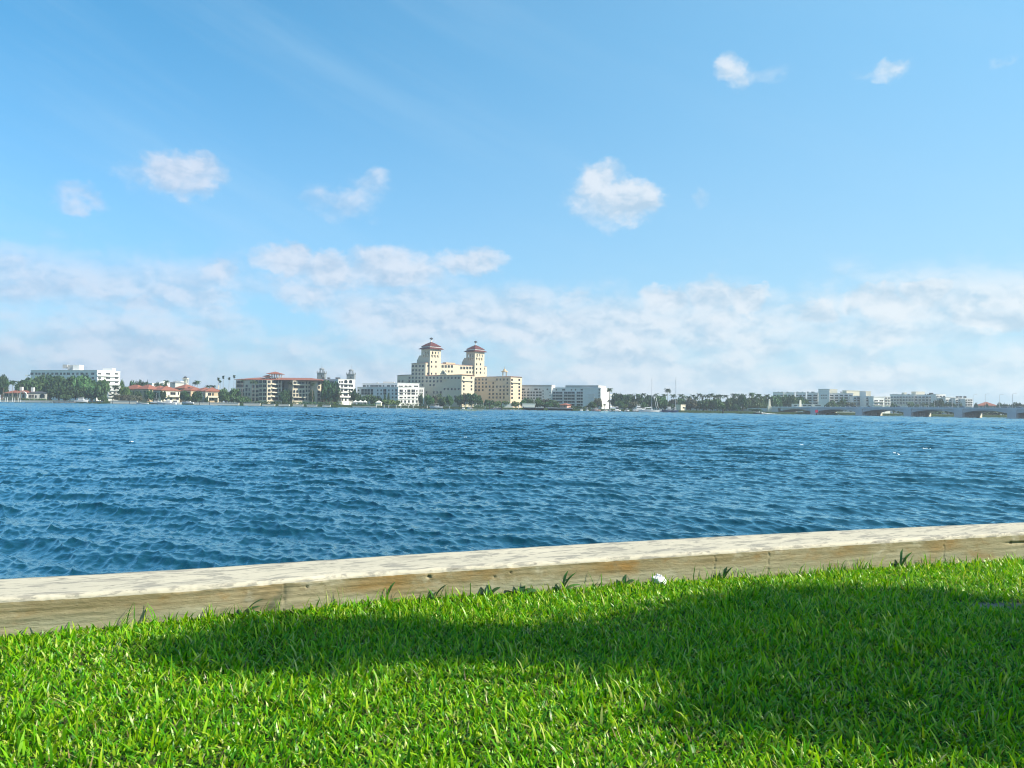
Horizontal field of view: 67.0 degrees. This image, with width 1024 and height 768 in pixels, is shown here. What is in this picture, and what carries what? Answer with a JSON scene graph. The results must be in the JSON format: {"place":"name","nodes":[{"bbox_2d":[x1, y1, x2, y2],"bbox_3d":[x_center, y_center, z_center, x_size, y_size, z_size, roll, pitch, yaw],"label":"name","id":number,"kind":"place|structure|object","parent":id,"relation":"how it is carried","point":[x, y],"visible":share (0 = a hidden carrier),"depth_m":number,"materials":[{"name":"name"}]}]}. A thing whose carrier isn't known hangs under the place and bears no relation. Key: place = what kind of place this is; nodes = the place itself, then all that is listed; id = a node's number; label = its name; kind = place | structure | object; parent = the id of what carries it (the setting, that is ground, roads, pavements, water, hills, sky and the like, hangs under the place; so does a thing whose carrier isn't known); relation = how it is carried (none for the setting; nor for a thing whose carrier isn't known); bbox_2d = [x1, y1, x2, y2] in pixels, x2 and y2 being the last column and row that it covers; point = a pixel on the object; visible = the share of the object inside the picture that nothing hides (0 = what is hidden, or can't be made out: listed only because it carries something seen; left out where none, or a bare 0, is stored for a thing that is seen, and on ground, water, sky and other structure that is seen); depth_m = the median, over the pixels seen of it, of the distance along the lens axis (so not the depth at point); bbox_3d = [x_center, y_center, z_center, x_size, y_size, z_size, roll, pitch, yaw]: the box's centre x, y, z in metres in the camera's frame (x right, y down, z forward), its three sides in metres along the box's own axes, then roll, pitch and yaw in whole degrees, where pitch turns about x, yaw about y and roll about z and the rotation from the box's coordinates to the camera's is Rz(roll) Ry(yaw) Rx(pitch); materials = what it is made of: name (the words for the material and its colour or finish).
{"place":"outdoors","nodes":[
{"label":"outdoors","id":0,"kind":"place"},
{"bbox_2d":[4,387,48,399],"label":"house","id":1,"kind":"structure","parent":0,"point":[31,394],"depth_m":616.47,"materials":[{"name":"beige paint"}]},
{"bbox_2d":[122,385,140,400],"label":"house","id":2,"kind":"structure","parent":0,"point":[132,388],"depth_m":670.08,"materials":[{"name":"red tile"}]},
{"bbox_2d":[169,381,183,387],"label":"house","id":3,"kind":"structure","parent":0,"point":[173,384],"depth_m":770.95,"materials":[{"name":"grey paint"}]},
{"bbox_2d":[175,384,196,389],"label":"house","id":4,"kind":"structure","parent":0,"point":[185,386],"depth_m":688.96,"materials":[{"name":"red tile"}]},
{"bbox_2d":[234,372,322,404],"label":"apartment building","id":5,"kind":"structure","parent":0,"point":[267,388],"depth_m":647.62,"materials":[{"name":"beige paint"}]},
{"bbox_2d":[317,368,326,378],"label":"bell tower","id":6,"kind":"structure","parent":0,"point":[320,375],"depth_m":896.32,"materials":[{"name":"grey paint"}]},
{"bbox_2d":[346,369,355,379],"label":"bell tower","id":7,"kind":"structure","parent":0,"point":[350,375],"depth_m":896.28,"materials":[{"name":"grey paint"}]},
{"bbox_2d":[357,382,423,405],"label":"apartment building","id":8,"kind":"structure","parent":0,"point":[406,393],"depth_m":650.16,"materials":[{"name":"white paint"}]},
{"bbox_2d":[397,338,521,407],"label":"hotel","id":9,"kind":"structure","parent":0,"point":[432,374],"depth_m":684.29,"materials":[{"name":"beige paint"}]},
{"bbox_2d":[431,361,519,398],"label":"small windows","id":10,"kind":"structure","parent":9,"relation":"in","point":[431,361],"depth_m":689.08,"materials":[{"name":"grey glass"}]},
{"bbox_2d":[0,402,1023,578],"bbox_3d":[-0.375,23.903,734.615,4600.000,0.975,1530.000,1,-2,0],"label":"water","id":11,"kind":"structure","parent":0,"point":[176,486],"depth_m":26.34,"materials":[{"name":"blue liquid"}]},
{"bbox_2d":[1,400,53,402],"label":"shore wall","id":12,"kind":"structure","parent":11,"relation":"in","point":[26,401],"depth_m":593.69,"materials":[{"name":"white concrete"}]},
{"bbox_2d":[74,397,87,402],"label":"motorboat","id":13,"kind":"object","parent":11,"relation":"on","point":[81,399],"visible":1,"depth_m":588.88,"materials":[{"name":"white plastic"}]},
{"bbox_2d":[110,400,136,403],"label":"shore wall","id":14,"kind":"structure","parent":11,"relation":"in","point":[125,402],"depth_m":593.70,"materials":[{"name":"white concrete"}]},
{"bbox_2d":[157,400,176,403],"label":"motorboat","id":15,"kind":"object","parent":11,"relation":"on","point":[167,402],"visible":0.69,"depth_m":584.48,"materials":[{"name":"white plastic"}]},
{"bbox_2d":[194,402,238,404],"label":"shore wall","id":16,"kind":"structure","parent":11,"relation":"in","point":[207,403],"depth_m":593.70,"materials":[{"name":"white concrete"}]},
{"bbox_2d":[0,522,1023,637],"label":"seawall","id":17,"kind":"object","parent":11,"relation":"in","point":[41,604],"visible":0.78,"depth_m":6.35,"materials":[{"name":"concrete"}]},
{"bbox_2d":[524,407,543,409],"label":"shore wall","id":18,"kind":"structure","parent":11,"relation":"in","point":[533,408],"depth_m":596.71,"materials":[{"name":"grey concrete"}]},
{"bbox_2d":[548,408,572,410],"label":"shore wall","id":19,"kind":"structure","parent":11,"relation":"in","point":[566,409],"depth_m":596.70,"materials":[{"name":"white paint"}]},
{"bbox_2d":[639,385,659,411],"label":"sailboat","id":20,"kind":"object","parent":11,"relation":"on","point":[648,410],"visible":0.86,"depth_m":576.80,"materials":[{"name":"white plastic"}]},
{"bbox_2d":[619,406,1023,418],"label":"bridge","id":21,"kind":"structure","parent":11,"relation":"in","point":[968,411],"depth_m":530.98,"materials":[{"name":"concrete"}]},
{"bbox_2d":[0,552,1023,767],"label":"lawn","id":22,"kind":"structure","parent":0,"point":[152,763],"depth_m":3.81,"materials":[{"name":"plant"}]},
{"bbox_2d":[481,584,499,594],"bbox_3d":[-0.191,1.684,6.288,0.196,0.102,0.072,1,-2,0],"label":"weed","id":23,"kind":"object","parent":22,"relation":"on","point":[492,590],"visible":0.61,"depth_m":6.30,"materials":[{"name":"green plant"}]},
{"bbox_2d":[505,586,538,593],"bbox_3d":[0.057,1.698,6.381,0.327,0.092,0.125,1,-2,0],"label":"weed","id":24,"kind":"object","parent":22,"relation":"on","point":[522,588],"visible":0.56,"depth_m":6.41,"materials":[{"name":"green plant"}]},
{"bbox_2d":[556,571,580,590],"bbox_3d":[0.436,1.666,6.530,0.289,0.190,0.109,1,-2,0],"label":"weed","id":25,"kind":"object","parent":22,"relation":"on","point":[567,580],"visible":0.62,"depth_m":6.54,"materials":[{"name":"green plant"}]},
{"bbox_2d":[620,575,634,585],"bbox_3d":[0.985,1.719,6.740,0.186,0.115,0.096,1,-2,0],"label":"weed","id":26,"kind":"object","parent":22,"relation":"on","point":[629,581],"visible":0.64,"depth_m":6.76,"materials":[{"name":"green plant"}]},
{"bbox_2d":[651,574,665,584],"bbox_3d":[1.298,1.718,6.823,0.153,0.087,0.106,1,-2,-17],"label":"plastic bag","id":27,"kind":"object","parent":22,"relation":"on","point":[660,579],"visible":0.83,"depth_m":6.79,"materials":[{"name":"white plastic"}]},
{"bbox_2d":[892,549,911,565],"bbox_3d":[3.972,1.778,7.926,0.271,0.230,0.072,1,-2,-6],"label":"weed","id":28,"kind":"object","parent":22,"relation":"on","point":[904,559],"visible":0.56,"depth_m":7.92,"materials":[{"name":"green plant"}]},
{"bbox_2d":[0,0,1023,414],"label":"sky","id":29,"kind":"structure","parent":0,"point":[705,197],"materials":[{"name":"blue"}]},
{"bbox_2d":[41,400,1006,417],"bbox_3d":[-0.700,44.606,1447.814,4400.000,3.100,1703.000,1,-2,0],"label":"shore","id":30,"kind":"structure","parent":0,"point":[883,414],"depth_m":596.70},
{"bbox_2d":[0,374,8,399],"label":"broadleaf tree","id":31,"kind":"object","parent":30,"relation":"on","point":[3,378],"visible":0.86,"depth_m":658.51,"materials":[{"name":"green plant"}]},
{"bbox_2d":[14,378,33,390],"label":"broadleaf tree","id":32,"kind":"object","parent":30,"relation":"on","point":[28,384],"visible":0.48,"depth_m":635.46,"materials":[{"name":"green plant"}]},
{"bbox_2d":[24,375,48,391],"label":"broadleaf tree","id":33,"kind":"object","parent":30,"relation":"on","point":[39,384],"visible":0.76,"depth_m":641.89,"materials":[{"name":"green plant"}]},
{"bbox_2d":[42,374,61,399],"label":"broadleaf tree","id":34,"kind":"object","parent":30,"relation":"on","point":[49,378],"visible":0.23,"depth_m":651.31,"materials":[{"name":"green plant"}]},
{"bbox_2d":[46,383,68,400],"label":"broadleaf tree","id":35,"kind":"object","parent":30,"relation":"on","point":[56,392],"visible":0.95,"depth_m":623.23,"materials":[{"name":"green plant"}]},
{"bbox_2d":[50,376,77,400],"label":"broadleaf tree","id":36,"kind":"object","parent":30,"relation":"on","point":[59,380],"visible":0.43,"depth_m":634.92,"materials":[{"name":"green plant"}]},
{"bbox_2d":[59,394,71,400],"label":"shrub","id":37,"kind":"object","parent":30,"relation":"on","point":[65,397],"visible":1,"depth_m":610.49,"materials":[{"name":"green plant"}]},
{"bbox_2d":[25,365,120,400],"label":"condominium","id":38,"kind":"structure","parent":30,"relation":"on","point":[111,376],"depth_m":769.53,"materials":[{"name":"white paint"}]},
{"bbox_2d":[65,385,88,399],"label":"broadleaf tree","id":39,"kind":"object","parent":30,"relation":"on","point":[75,392],"visible":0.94,"depth_m":628.23,"materials":[{"name":"green plant"}]},
{"bbox_2d":[69,374,94,397],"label":"broadleaf tree","id":40,"kind":"object","parent":30,"relation":"on","point":[83,380],"visible":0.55,"depth_m":642.79,"materials":[{"name":"green plant"}]},
{"bbox_2d":[83,386,98,400],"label":"broadleaf tree","id":41,"kind":"object","parent":30,"relation":"on","point":[91,394],"visible":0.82,"depth_m":635.83,"materials":[{"name":"green plant"}]},
{"bbox_2d":[95,379,109,396],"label":"broadleaf tree","id":42,"kind":"object","parent":30,"relation":"on","point":[102,387],"visible":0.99,"depth_m":637.60,"materials":[{"name":"green plant"}]},
{"bbox_2d":[107,386,120,400],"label":"house","id":43,"kind":"structure","parent":30,"relation":"on","point":[110,395],"depth_m":691.57,"materials":[{"name":"white paint"}]},
{"bbox_2d":[119,387,129,400],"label":"broadleaf tree","id":44,"kind":"object","parent":30,"relation":"on","point":[123,391],"visible":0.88,"depth_m":635.46,"materials":[{"name":"green plant"}]},
{"bbox_2d":[135,385,156,401],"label":"house","id":45,"kind":"structure","parent":30,"relation":"on","point":[144,388],"depth_m":661.38,"materials":[{"name":"red tile"}]},
{"bbox_2d":[144,389,153,401],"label":"broadleaf tree","id":46,"kind":"object","parent":30,"relation":"on","point":[148,394],"visible":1,"depth_m":636.91,"materials":[{"name":"green plant"}]},
{"bbox_2d":[160,390,166,401],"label":"broadleaf tree","id":47,"kind":"object","parent":30,"relation":"on","point":[163,396],"visible":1,"depth_m":630.61,"materials":[{"name":"green plant"}]},
{"bbox_2d":[153,386,180,401],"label":"villa","id":48,"kind":"object","parent":30,"relation":"on","point":[172,394],"visible":0.77,"depth_m":646.33,"materials":[{"name":"beige paint"}]},
{"bbox_2d":[179,390,189,401],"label":"broadleaf tree","id":49,"kind":"object","parent":30,"relation":"on","point":[184,395],"visible":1,"depth_m":632.44,"materials":[{"name":"green plant"}]},
{"bbox_2d":[180,387,199,401],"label":"house","id":50,"kind":"structure","parent":30,"relation":"on","point":[190,391],"depth_m":657.96,"materials":[{"name":"red tile"}]},
{"bbox_2d":[192,391,202,401],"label":"broadleaf tree","id":51,"kind":"object","parent":30,"relation":"on","point":[197,397],"visible":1,"depth_m":632.18,"materials":[{"name":"green plant"}]},
{"bbox_2d":[200,385,221,402],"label":"villa","id":52,"kind":"object","parent":30,"relation":"on","point":[211,394],"visible":0.81,"depth_m":643.56,"materials":[{"name":"beige paint"}]},
{"bbox_2d":[218,387,234,402],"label":"broadleaf tree","id":53,"kind":"object","parent":30,"relation":"on","point":[224,394],"visible":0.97,"depth_m":626.43,"materials":[{"name":"green plant"}]},
{"bbox_2d":[229,387,241,396],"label":"broadleaf tree","id":54,"kind":"object","parent":30,"relation":"on","point":[235,392],"visible":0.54,"depth_m":639.82,"materials":[{"name":"green plant"}]},
{"bbox_2d":[232,395,244,402],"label":"broadleaf tree","id":55,"kind":"object","parent":30,"relation":"on","point":[238,399],"visible":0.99,"depth_m":626.82,"materials":[{"name":"green plant"}]},
{"bbox_2d":[255,401,295,403],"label":"hedge","id":56,"kind":"object","parent":30,"relation":"on","point":[267,402],"visible":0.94,"depth_m":602.41,"materials":[{"name":"green plant"}]},
{"bbox_2d":[278,390,288,402],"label":"broadleaf tree","id":57,"kind":"object","parent":30,"relation":"on","point":[283,396],"visible":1,"depth_m":634.95,"materials":[{"name":"green plant"}]},
{"bbox_2d":[309,390,314,403],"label":"broadleaf tree","id":58,"kind":"object","parent":30,"relation":"on","point":[311,397],"visible":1,"depth_m":634.75,"materials":[{"name":"green plant"}]},
{"bbox_2d":[297,402,330,404],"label":"hedge","id":59,"kind":"object","parent":30,"relation":"on","point":[315,402],"visible":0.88,"depth_m":601.74,"materials":[{"name":"green plant"}]},
{"bbox_2d":[320,380,339,404],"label":"broadleaf tree","id":60,"kind":"object","parent":30,"relation":"on","point":[328,390],"visible":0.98,"depth_m":639.75,"materials":[{"name":"green plant"}]},
{"bbox_2d":[321,377,354,404],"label":"apartment building","id":61,"kind":"structure","parent":30,"relation":"on","point":[346,385],"depth_m":653.17,"materials":[{"name":"white paint"}]},
{"bbox_2d":[350,388,357,403],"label":"broadleaf tree","id":62,"kind":"object","parent":30,"relation":"on","point":[354,396],"visible":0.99,"depth_m":628.02,"materials":[{"name":"green plant"}]},
{"bbox_2d":[366,394,377,404],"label":"broadleaf tree","id":63,"kind":"object","parent":30,"relation":"on","point":[372,399],"visible":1,"depth_m":627.76,"materials":[{"name":"green plant"}]},
{"bbox_2d":[424,394,434,405],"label":"broadleaf tree","id":64,"kind":"object","parent":30,"relation":"on","point":[429,399],"visible":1,"depth_m":616.25,"materials":[{"name":"green plant"}]},
{"bbox_2d":[435,393,446,405],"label":"broadleaf tree","id":65,"kind":"object","parent":30,"relation":"on","point":[441,401],"visible":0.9,"depth_m":626.33,"materials":[{"name":"green plant"}]},
{"bbox_2d":[446,395,453,405],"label":"broadleaf tree","id":66,"kind":"object","parent":30,"relation":"on","point":[449,400],"visible":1,"depth_m":616.27,"materials":[{"name":"green plant"}]},
{"bbox_2d":[455,395,463,406],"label":"broadleaf tree","id":67,"kind":"object","parent":30,"relation":"on","point":[459,399],"visible":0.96,"depth_m":622.14,"materials":[{"name":"green plant"}]},
{"bbox_2d":[465,393,477,405],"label":"broadleaf tree","id":68,"kind":"object","parent":30,"relation":"on","point":[469,398],"visible":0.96,"depth_m":615.11,"materials":[{"name":"green plant"}]},
{"bbox_2d":[473,395,482,406],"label":"broadleaf tree","id":69,"kind":"object","parent":30,"relation":"on","point":[479,401],"visible":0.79,"depth_m":622.55,"materials":[{"name":"green plant"}]},
{"bbox_2d":[522,403,535,407],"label":"shore wall","id":70,"kind":"structure","parent":30,"relation":"on","point":[528,405],"depth_m":633.76,"materials":[{"name":"white paint"}]},
{"bbox_2d":[534,398,543,406],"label":"broadleaf tree","id":71,"kind":"object","parent":30,"relation":"on","point":[538,401],"visible":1,"depth_m":638.43,"materials":[{"name":"green plant"}]},
{"bbox_2d":[552,385,614,408],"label":"apartment building","id":72,"kind":"structure","parent":30,"relation":"on","point":[579,395],"depth_m":674.32,"materials":[{"name":"white paint"}]},
{"bbox_2d":[594,398,602,408],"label":"broadleaf tree","id":73,"kind":"object","parent":30,"relation":"on","point":[598,401],"visible":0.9,"depth_m":643.83,"materials":[{"name":"green plant"}]},
{"bbox_2d":[610,393,623,406],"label":"broadleaf tree","id":74,"kind":"object","parent":30,"relation":"on","point":[616,397],"visible":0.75,"depth_m":646.24,"materials":[{"name":"green plant"}]},
{"bbox_2d":[613,400,624,408],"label":"broadleaf tree","id":75,"kind":"object","parent":30,"relation":"on","point":[619,404],"visible":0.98,"depth_m":625.54,"materials":[{"name":"green plant"}]},
{"bbox_2d":[620,393,631,403],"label":"broadleaf tree","id":76,"kind":"object","parent":30,"relation":"on","point":[628,398],"visible":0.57,"depth_m":650.98,"materials":[{"name":"green plant"}]},
{"bbox_2d":[627,401,639,408],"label":"broadleaf tree","id":77,"kind":"object","parent":30,"relation":"on","point":[632,405],"visible":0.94,"depth_m":625.91,"materials":[{"name":"green plant"}]},
{"bbox_2d":[635,395,648,404],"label":"broadleaf tree","id":78,"kind":"object","parent":30,"relation":"on","point":[639,399],"visible":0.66,"depth_m":645.64,"materials":[{"name":"green plant"}]},
{"bbox_2d":[647,394,653,408],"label":"broadleaf tree","id":79,"kind":"object","parent":30,"relation":"on","point":[650,398],"visible":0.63,"depth_m":651.03,"materials":[{"name":"green plant"}]},
{"bbox_2d":[653,396,666,409],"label":"broadleaf tree","id":80,"kind":"object","parent":30,"relation":"on","point":[660,401],"visible":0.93,"depth_m":637.91,"materials":[{"name":"green plant"}]},
{"bbox_2d":[676,405,685,409],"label":"kiosk","id":81,"kind":"object","parent":30,"relation":"on","point":[680,407],"visible":0.95,"depth_m":633.73,"materials":[{"name":"beige paint"}]},
{"bbox_2d":[684,397,696,409],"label":"broadleaf tree","id":82,"kind":"object","parent":30,"relation":"on","point":[690,403],"visible":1,"depth_m":636.41,"materials":[{"name":"green plant"}]},
{"bbox_2d":[697,399,709,410],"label":"broadleaf tree","id":83,"kind":"object","parent":30,"relation":"on","point":[702,403],"visible":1,"depth_m":628.22,"materials":[{"name":"green plant"}]},
{"bbox_2d":[710,398,724,410],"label":"broadleaf tree","id":84,"kind":"object","parent":30,"relation":"on","point":[717,403],"visible":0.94,"depth_m":627.78,"materials":[{"name":"green plant"}]},
{"bbox_2d":[723,398,732,410],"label":"broadleaf tree","id":85,"kind":"object","parent":30,"relation":"on","point":[728,404],"visible":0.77,"depth_m":643.23,"materials":[{"name":"green plant"}]},
{"bbox_2d":[737,394,747,410],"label":"broadleaf tree","id":86,"kind":"object","parent":30,"relation":"on","point":[742,400],"visible":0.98,"depth_m":641.78,"materials":[{"name":"green plant"}]},
{"bbox_2d":[744,396,755,407],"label":"broadleaf tree","id":87,"kind":"object","parent":30,"relation":"on","point":[751,403],"visible":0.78,"depth_m":647.58,"materials":[{"name":"green plant"}]},
{"bbox_2d":[751,397,764,407],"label":"broadleaf tree","id":88,"kind":"object","parent":30,"relation":"on","point":[759,403],"visible":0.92,"depth_m":647.46,"materials":[{"name":"green plant"}]},
{"bbox_2d":[770,395,781,406],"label":"broadleaf tree","id":89,"kind":"object","parent":30,"relation":"on","point":[774,401],"visible":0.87,"depth_m":659.20,"materials":[{"name":"green plant"}]},
{"bbox_2d":[784,395,797,406],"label":"broadleaf tree","id":90,"kind":"object","parent":30,"relation":"on","point":[791,399],"visible":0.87,"depth_m":665.51,"materials":[{"name":"green plant"}]},
{"bbox_2d":[791,404,810,411],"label":"building","id":91,"kind":"structure","parent":30,"relation":"on","point":[803,405],"depth_m":659.67,"materials":[{"name":"white paint"}]},
{"bbox_2d":[773,389,853,411],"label":"condominium","id":92,"kind":"structure","parent":30,"relation":"on","point":[823,396],"depth_m":727.14,"materials":[{"name":"white paint"}]},
{"bbox_2d":[837,396,846,411],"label":"broadleaf tree","id":93,"kind":"object","parent":30,"relation":"on","point":[841,403],"visible":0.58,"depth_m":700.79,"materials":[{"name":"green plant"}]},
{"bbox_2d":[842,390,870,411],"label":"condominium","id":94,"kind":"structure","parent":30,"relation":"on","point":[859,398],"depth_m":716.20,"materials":[{"name":"beige paint"}]},
{"bbox_2d":[890,391,930,413],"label":"condominium","id":95,"kind":"structure","parent":30,"relation":"on","point":[915,397],"depth_m":736.83,"materials":[{"name":"white paint"}]},
{"bbox_2d":[932,399,943,405],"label":"broadleaf tree","id":96,"kind":"object","parent":30,"relation":"on","point":[939,402],"visible":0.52,"depth_m":683.99,"materials":[{"name":"green plant"}]},
{"bbox_2d":[929,393,972,413],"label":"condominium","id":97,"kind":"structure","parent":30,"relation":"on","point":[958,400],"depth_m":708.19,"materials":[{"name":"white paint"}]},
{"bbox_2d":[522,385,554,407],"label":"apartment building","id":98,"kind":"structure","parent":0,"point":[542,392],"depth_m":694.34,"materials":[{"name":"white paint"}]},
{"bbox_2d":[869,396,883,412],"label":"house","id":99,"kind":"structure","parent":0,"point":[874,401],"depth_m":691.51,"materials":[{"name":"white paint"}]},
{"bbox_2d":[879,396,890,412],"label":"house","id":100,"kind":"structure","parent":0,"point":[887,399],"depth_m":700.55,"materials":[{"name":"white paint"}]},
{"bbox_2d":[977,402,996,414],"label":"house","id":101,"kind":"structure","parent":0,"point":[991,405],"depth_m":692.15,"materials":[{"name":"tile"}]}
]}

